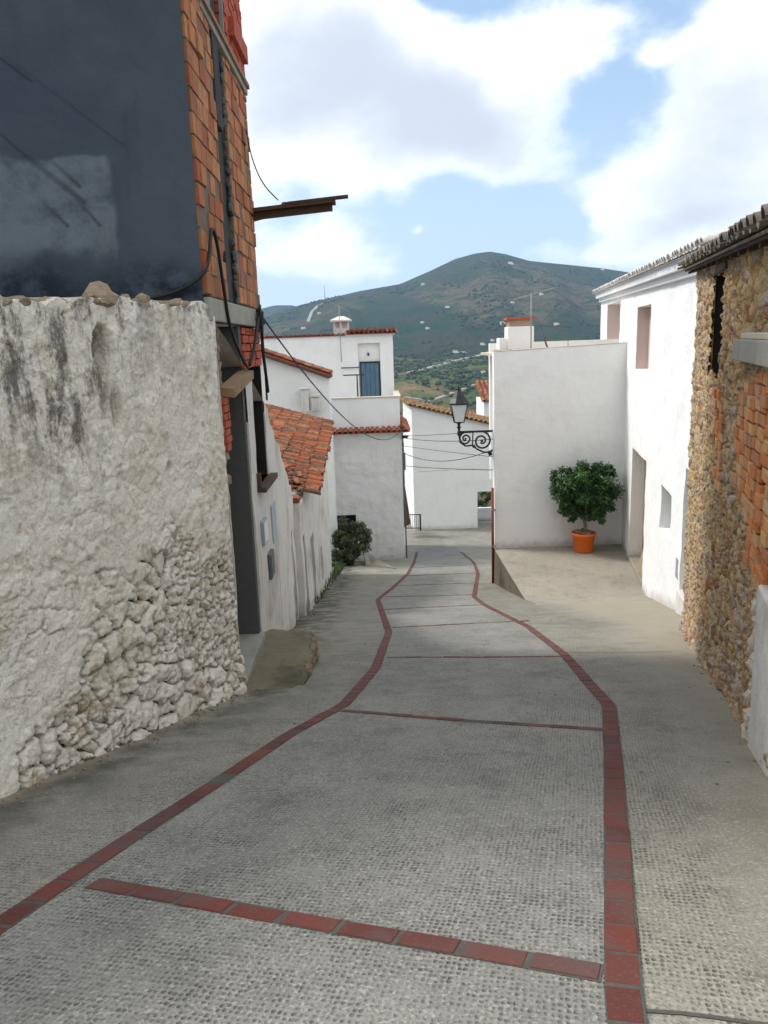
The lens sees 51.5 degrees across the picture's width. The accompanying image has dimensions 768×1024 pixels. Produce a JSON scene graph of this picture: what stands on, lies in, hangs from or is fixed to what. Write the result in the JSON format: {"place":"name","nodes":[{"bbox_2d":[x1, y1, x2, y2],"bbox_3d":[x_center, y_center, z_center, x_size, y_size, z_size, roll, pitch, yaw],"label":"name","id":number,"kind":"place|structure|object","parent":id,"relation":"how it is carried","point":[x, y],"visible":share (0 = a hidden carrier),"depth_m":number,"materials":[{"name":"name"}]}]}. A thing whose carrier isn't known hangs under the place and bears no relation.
{"place":"outdoors","nodes":[
{"label":"outdoors","id":0,"kind":"place"},
{"bbox_2d":[0,547,606,1023],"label":"road","id":1,"kind":"structure","parent":0,"point":[486,833],"depth_m":3.77,"materials":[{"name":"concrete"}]},
{"bbox_2d":[0,552,417,934],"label":"brick edging","id":2,"kind":"object","parent":1,"relation":"on","point":[20,910],"visible":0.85,"depth_m":4.68,"materials":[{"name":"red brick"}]},
{"bbox_2d":[84,878,603,981],"bbox_3d":[-0.298,1.687,3.247,2.291,0.286,0.112,3,13,22],"label":"brick edging","id":3,"kind":"object","parent":1,"relation":"on","point":[546,962],"visible":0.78,"depth_m":3.14,"materials":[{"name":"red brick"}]},
{"bbox_2d":[383,605,472,609],"bbox_3d":[1.164,2.157,17.929,2.404,0.150,0.068,-4,12,-8],"label":"brick edging","id":4,"kind":"object","parent":1,"relation":"on","point":[436,606],"visible":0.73,"depth_m":17.91,"materials":[{"name":"red brick"}]},
{"bbox_2d":[385,594,471,596],"bbox_3d":[1.183,2.204,20.819,2.350,0.127,0.065,0,12,8],"label":"brick edging","id":5,"kind":"object","parent":1,"relation":"on","point":[402,596],"visible":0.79,"depth_m":20.88,"materials":[{"name":"red brick"}]},
{"bbox_2d":[392,620,528,627],"bbox_3d":[1.388,2.031,14.271,2.507,0.138,0.110,-4,12,-8],"label":"brick edging","id":6,"kind":"object","parent":1,"relation":"on","point":[456,624],"visible":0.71,"depth_m":14.22,"materials":[{"name":"red brick"}]},
{"bbox_2d":[339,709,607,730],"bbox_3d":[0.677,1.785,6.757,2.389,0.315,0.118,4,13,25],"label":"brick edging","id":7,"kind":"object","parent":1,"relation":"on","point":[494,722],"visible":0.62,"depth_m":6.72,"materials":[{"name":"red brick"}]},
{"bbox_2d":[386,656,561,657],"bbox_3d":[1.145,1.891,10.262,2.277,0.170,0.107,0,12,11],"label":"brick edging","id":8,"kind":"object","parent":1,"relation":"on","point":[472,657],"visible":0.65,"depth_m":10.22,"materials":[{"name":"red brick"}]},
{"bbox_2d":[460,552,647,1023],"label":"brick edging","id":9,"kind":"object","parent":1,"relation":"on","point":[624,1004],"visible":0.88,"depth_m":3.57,"materials":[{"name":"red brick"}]},
{"bbox_2d":[0,505,767,1023],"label":"pavement","id":10,"kind":"structure","parent":0,"point":[698,837],"depth_m":5.20,"materials":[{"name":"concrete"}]},
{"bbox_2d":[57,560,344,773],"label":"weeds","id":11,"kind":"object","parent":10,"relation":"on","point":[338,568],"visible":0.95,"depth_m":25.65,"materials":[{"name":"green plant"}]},
{"bbox_2d":[247,628,319,689],"bbox_3d":[-1.220,1.977,9.560,0.756,0.594,2.074,-2,12,0],"label":"concrete doorstep","id":12,"kind":"object","parent":10,"relation":"on","point":[287,659],"visible":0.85,"depth_m":9.41,"materials":[{"name":"concrete"}]},
{"bbox_2d":[259,348,338,563],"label":"white annexe","id":13,"kind":"structure","parent":10,"relation":"on","point":[292,387],"depth_m":32.33,"materials":[{"name":"paint"}]},
{"bbox_2d":[330,515,372,566],"bbox_3d":[-1.387,1.201,32.816,1.892,2.269,1.493,-2,12,0],"label":"dark bush","id":14,"kind":"object","parent":10,"relation":"on","point":[349,536],"visible":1,"depth_m":32.63,"materials":[{"name":"green plant"}]},
{"bbox_2d":[0,576,755,949],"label":"grit","id":15,"kind":"object","parent":10,"relation":"on","point":[218,716],"visible":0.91,"depth_m":6.47,"materials":[{"name":"gravel"}]},
{"bbox_2d":[363,551,393,567],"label":"concrete ramp","id":16,"kind":"structure","parent":10,"relation":"on","point":[370,560],"depth_m":32.54,"materials":[{"name":"grey concrete"}]},
{"bbox_2d":[403,479,410,526],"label":"timber gate","id":17,"kind":"structure","parent":10,"relation":"on","point":[408,521],"depth_m":48.79,"materials":[{"name":"brown wood"}]},
{"bbox_2d":[406,514,420,530],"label":"black railing","id":18,"kind":"object","parent":10,"relation":"on","point":[419,519],"visible":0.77,"depth_m":49.81,"materials":[{"name":"metal"}]},
{"bbox_2d":[477,491,490,506],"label":"bush","id":19,"kind":"object","parent":10,"relation":"on","point":[481,503],"visible":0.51,"depth_m":54.94,"materials":[{"name":"green plant"}]},
{"bbox_2d":[494,549,534,603],"bbox_3d":[3.348,2.253,20.848,0.020,1.765,6.601,-2,12,-1],"label":"terrace edge","id":20,"kind":"object","parent":10,"relation":"on","point":[503,579],"visible":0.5,"depth_m":22.13,"materials":[{"name":"concrete"}]},
{"bbox_2d":[645,1008,767,1023],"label":"pavement joint","id":21,"kind":"object","parent":10,"relation":"on","point":[702,1015],"visible":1,"depth_m":2.54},
{"bbox_2d":[254,252,627,472],"bbox_3d":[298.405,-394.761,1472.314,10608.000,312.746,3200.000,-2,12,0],"label":"terrain","id":22,"kind":"structure","parent":0,"point":[405,313],"depth_m":1510.56,"materials":[{"name":"green plant"}]},
{"bbox_2d":[0,281,247,798],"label":"old stone wall","id":23,"kind":"structure","parent":22,"relation":"on","point":[118,615],"depth_m":6.13,"materials":[{"name":"white stone"}]},
{"bbox_2d":[0,0,347,680],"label":"unfinished house","id":24,"kind":"structure","parent":22,"relation":"on","point":[124,159],"depth_m":7.18,"materials":[{"name":"concrete"}]},
{"bbox_2d":[150,227,248,368],"bbox_3d":[-1.717,-2.130,8.163,0.683,1.394,2.219,3,13,21],"label":"power cable","id":25,"kind":"object","parent":24,"relation":"attached to","point":[204,271],"visible":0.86,"depth_m":7.80,"materials":[{"name":"black rubber"}]},
{"bbox_2d":[207,0,224,34],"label":"window frame","id":26,"kind":"structure","parent":24,"relation":"in","point":[220,5],"depth_m":8.74,"materials":[{"name":"metal"}]},
{"bbox_2d":[248,317,259,365],"bbox_3d":[-1.580,-2.091,9.711,0.047,0.594,0.911,-2,12,0],"label":"power cable","id":27,"kind":"object","parent":24,"relation":"attached to","point":[254,342],"visible":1,"depth_m":9.71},
{"bbox_2d":[245,130,277,199],"bbox_3d":[-1.457,-4.304,9.805,0.304,0.857,0.565,-7,13,-24],"label":"power cable","id":28,"kind":"object","parent":24,"relation":"attached to","point":[254,164],"visible":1,"depth_m":9.85,"materials":[{"name":"black rubber"}]},
{"bbox_2d":[259,304,267,399],"bbox_3d":[-1.585,-2.081,10.492,0.032,1.251,0.635,-3,12,-7],"label":"power cable","id":29,"kind":"object","parent":24,"relation":"attached to","point":[260,314],"visible":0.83,"depth_m":10.16,"materials":[{"name":"black rubber"}]},
{"bbox_2d":[260,311,268,392],"bbox_3d":[-1.579,-2.102,10.502,0.049,1.070,0.334,-2,12,-2],"label":"power cable","id":30,"kind":"object","parent":24,"relation":"attached to","point":[264,366],"visible":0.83,"depth_m":10.41,"materials":[{"name":"black rubber"}]},
{"bbox_2d":[265,403,333,630],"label":"ruined house","id":31,"kind":"structure","parent":22,"relation":"on","point":[300,444],"depth_m":18.52,"materials":[{"name":"white paint"}]},
{"bbox_2d":[306,301,325,321],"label":"hill road","id":32,"kind":"structure","parent":22,"relation":"on","point":[310,314],"depth_m":1779.61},
{"bbox_2d":[259,316,410,560],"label":"house","id":33,"kind":"structure","parent":22,"relation":"on","point":[369,480],"depth_m":35.27,"materials":[{"name":"paint"}]},
{"bbox_2d":[264,319,402,439],"bbox_3d":[-0.407,-3.117,22.519,0.023,4.025,23.377,-1,12,6],"label":"overhead cable","id":34,"kind":"object","parent":33,"relation":"attached to","point":[313,384],"visible":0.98,"depth_m":13.92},
{"bbox_2d":[327,300,351,361],"bbox_3d":[-2.117,-8.624,37.903,1.228,2.914,0.519,-5,12,-12],"label":"roof antenna","id":35,"kind":"object","parent":33,"relation":"attached to","point":[339,324],"visible":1,"depth_m":37.81,"materials":[{"name":"metal"}]},
{"bbox_2d":[343,374,363,396],"bbox_3d":[-1.378,-5.245,37.213,0.976,2.352,0.068,-2,12,0],"label":"clothes line post","id":36,"kind":"object","parent":33,"relation":"on","point":[356,375],"visible":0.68,"depth_m":36.97,"materials":[{"name":"black metal"}]},
{"bbox_2d":[360,361,380,396],"bbox_3d":[-0.635,-5.860,38.765,0.967,2.897,0.160,-2,12,0],"label":"blue door","id":37,"kind":"structure","parent":33,"relation":"in","point":[370,381],"depth_m":38.61,"materials":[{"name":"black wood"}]},
{"bbox_2d":[402,435,408,557],"bbox_3d":[1.016,-0.625,35.117,0.315,5.549,0.295,-2,12,0],"label":"corner conduit","id":38,"kind":"object","parent":33,"relation":"attached to","point":[403,457],"visible":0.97,"depth_m":34.98,"materials":[{"name":"plastic"}]},
{"bbox_2d":[406,438,492,441],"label":"overhead cable","id":39,"kind":"object","parent":38,"relation":"attached to","point":[448,441],"visible":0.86,"depth_m":27.83,"materials":[{"name":"grey metal"}]},
{"bbox_2d":[403,384,475,401],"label":"hill road","id":40,"kind":"structure","parent":22,"relation":"on","point":[437,398],"depth_m":701.99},
{"bbox_2d":[398,351,488,374],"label":"hill road","id":41,"kind":"structure","parent":22,"relation":"on","point":[438,365],"depth_m":935.69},
{"bbox_2d":[400,397,492,529],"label":"white house","id":42,"kind":"structure","parent":22,"relation":"on","point":[441,498],"depth_m":50.67,"materials":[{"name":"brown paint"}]},
{"bbox_2d":[475,380,488,417],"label":"village house","id":43,"kind":"structure","parent":22,"relation":"on","point":[482,404],"depth_m":63.28,"materials":[{"name":"paint"}]},
{"bbox_2d":[477,507,490,519],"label":"white wall","id":44,"kind":"structure","parent":22,"relation":"on","point":[484,513],"depth_m":54.27,"materials":[{"name":"white paint"}]},
{"bbox_2d":[477,491,490,504],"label":"bank wall","id":45,"kind":"structure","parent":22,"relation":"on","point":[480,498],"depth_m":61.16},
{"bbox_2d":[481,317,626,547],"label":"white block","id":46,"kind":"structure","parent":22,"relation":"on","point":[553,405],"depth_m":23.09,"materials":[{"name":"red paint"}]},
{"bbox_2d":[404,449,492,460],"bbox_3d":[2.055,-2.208,28.988,0.024,1.587,11.445,-4,12,-12],"label":"overhead cable","id":47,"kind":"object","parent":46,"relation":"attached to","point":[448,460],"visible":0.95,"depth_m":27.44,"materials":[{"name":"grey metal"}]},
{"bbox_2d":[406,446,492,456],"bbox_3d":[2.058,-2.243,28.982,0.019,1.040,11.442,-4,12,-12],"label":"overhead cable","id":48,"kind":"object","parent":46,"relation":"attached to","point":[452,452],"visible":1,"depth_m":27.38,"materials":[{"name":"grey metal"}]},
{"bbox_2d":[408,466,492,469],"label":"overhead cable","id":49,"kind":"object","parent":46,"relation":"attached to","point":[451,468],"visible":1,"depth_m":26.72,"materials":[{"name":"grey metal"}]},
{"bbox_2d":[448,385,492,455],"bbox_3d":[2.572,-2.668,23.324,1.354,2.128,0.599,-2,12,0],"label":"street lamp","id":50,"kind":"object","parent":46,"relation":"attached to","point":[458,403],"visible":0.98,"depth_m":23.17,"materials":[{"name":"black metal"}]},
{"bbox_2d":[490,488,495,582],"bbox_3d":[3.237,0.715,23.608,0.140,2.908,0.120,-2,12,0],"label":"red downpipe","id":51,"kind":"object","parent":46,"relation":"attached to","point":[492,509],"visible":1,"depth_m":23.54,"materials":[{"name":"metal"}]},
{"bbox_2d":[510,288,552,347],"bbox_3d":[4.255,-5.575,23.030,1.541,1.762,0.519,-9,14,-30],"label":"roof antenna","id":52,"kind":"object","parent":46,"relation":"on","point":[531,294],"visible":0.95,"depth_m":22.98,"materials":[{"name":"metal"}]},
{"bbox_2d":[534,307,569,346],"bbox_3d":[5.270,-5.750,24.988,1.141,1.339,0.056,-2,12,0],"label":"aerial frame","id":53,"kind":"object","parent":46,"relation":"on","point":[548,326],"visible":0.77,"depth_m":24.96,"materials":[{"name":"metal"}]},
{"bbox_2d":[592,226,729,615],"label":"white house","id":54,"kind":"structure","parent":22,"relation":"on","point":[648,312],"depth_m":17.40,"materials":[{"name":"white plaster"},{"name":"clay tile"},{"name":"wood"}]},
{"bbox_2d":[642,460,645,549],"bbox_3d":[6.881,0.239,20.515,0.030,3.532,2.499,0,12,10],"label":"door","id":55,"kind":"structure","parent":54,"relation":"in","point":[645,460],"depth_m":21.52,"materials":[{"name":"brown wood"}]},
{"bbox_2d":[647,307,650,368],"bbox_3d":[6.677,-4.272,19.523,0.030,1.573,2.299,0,12,10],"label":"window","id":56,"kind":"structure","parent":54,"relation":"in","point":[650,307],"depth_m":20.47,"materials":[{"name":"white paint"}]},
{"bbox_2d":[677,203,767,778],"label":"stone house","id":57,"kind":"structure","parent":22,"relation":"on","point":[723,626],"depth_m":7.13,"materials":[{"name":"brown stone"}]},
{"bbox_2d":[239,0,767,308],"label":"sky","id":58,"kind":"structure","parent":0,"point":[619,135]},
{"bbox_2d":[494,544,653,603],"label":"terrace pavement","id":59,"kind":"structure","parent":0,"point":[564,574],"depth_m":20.91,"materials":[{"name":"concrete"}]},
{"bbox_2d":[548,460,625,552],"bbox_3d":[5.798,-0.192,22.896,2.295,2.684,1.778,-2,12,0],"label":"potted tree","id":60,"kind":"object","parent":59,"relation":"on","point":[595,504],"visible":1,"depth_m":22.54,"materials":[{"name":"green plant"}]}
]}

